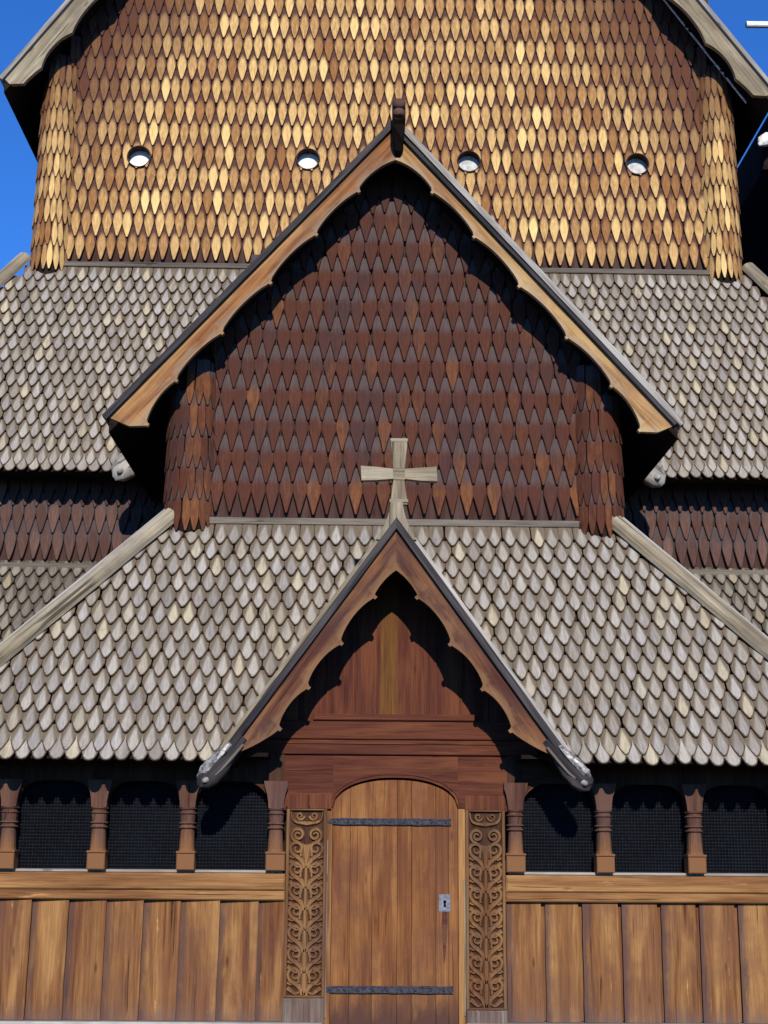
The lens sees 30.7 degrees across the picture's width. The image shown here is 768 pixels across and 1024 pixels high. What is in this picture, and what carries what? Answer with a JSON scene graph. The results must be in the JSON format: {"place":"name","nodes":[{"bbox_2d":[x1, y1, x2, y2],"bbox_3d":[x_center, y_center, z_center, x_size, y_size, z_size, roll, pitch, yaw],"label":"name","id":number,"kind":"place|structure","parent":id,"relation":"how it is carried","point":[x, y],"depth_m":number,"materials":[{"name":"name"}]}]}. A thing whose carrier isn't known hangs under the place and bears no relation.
{"place":"outdoors","nodes":[
{"label":"outdoors","id":0,"kind":"place"},
{"bbox_2d":[0,0,767,1023],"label":"stave church","id":1,"kind":"structure","parent":0,"point":[382,510],"depth_m":12.73,"materials":[{"name":"brown wood"}]},
{"bbox_2d":[0,795,1,838],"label":"window","id":2,"kind":"structure","parent":1,"relation":"in","point":[0,795],"depth_m":11.39,"materials":[{"name":"black glass"}]},
{"bbox_2d":[16,780,91,868],"bbox_3d":[-2.652,2.479,11.394,0.680,0.865,0.037,1,-13,-1],"label":"window","id":3,"kind":"structure","parent":1,"relation":"in","point":[54,830],"depth_m":11.38,"materials":[{"name":"black metal"}]},
{"bbox_2d":[106,781,180,868],"bbox_3d":[-1.937,2.487,11.406,0.670,0.865,0.037,1,-13,-1],"label":"window","id":4,"kind":"structure","parent":1,"relation":"in","point":[143,831],"depth_m":11.39,"materials":[{"name":"black metal"}]},
{"bbox_2d":[194,782,268,869],"bbox_3d":[-1.227,2.495,11.417,0.670,0.865,0.037,1,-13,-1],"label":"window","id":5,"kind":"structure","parent":1,"relation":"in","point":[232,833],"depth_m":11.40,"materials":[{"name":"black metal"}]},
{"bbox_2d":[326,780,457,1023],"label":"door","id":6,"kind":"structure","parent":1,"relation":"in","point":[394,913],"depth_m":11.19,"materials":[{"name":"brown wood"}]},
{"bbox_2d":[522,784,595,871],"bbox_3d":[1.415,2.524,11.460,0.675,0.865,0.037,1,-13,-1],"label":"window","id":7,"kind":"structure","parent":1,"relation":"in","point":[559,835],"depth_m":11.45,"materials":[{"name":"black metal"}]},
{"bbox_2d":[610,785,686,872],"bbox_3d":[2.140,2.532,11.472,0.695,0.865,0.037,1,-13,-1],"label":"window","id":8,"kind":"structure","parent":1,"relation":"in","point":[648,834],"depth_m":11.46,"materials":[{"name":"black metal"}]},
{"bbox_2d":[663,0,746,103],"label":"roof trim","id":9,"kind":"structure","parent":1,"relation":"attached to","point":[707,54],"depth_m":17.10,"materials":[{"name":"wood"}]},
{"bbox_2d":[701,786,767,872],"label":"window","id":10,"kind":"structure","parent":1,"relation":"in","point":[734,823],"depth_m":11.47,"materials":[{"name":"black metal"}]},
{"bbox_2d":[0,0,767,286],"label":"sky","id":11,"kind":"structure","parent":0,"point":[20,20],"materials":[{"name":"blue"}]}
]}

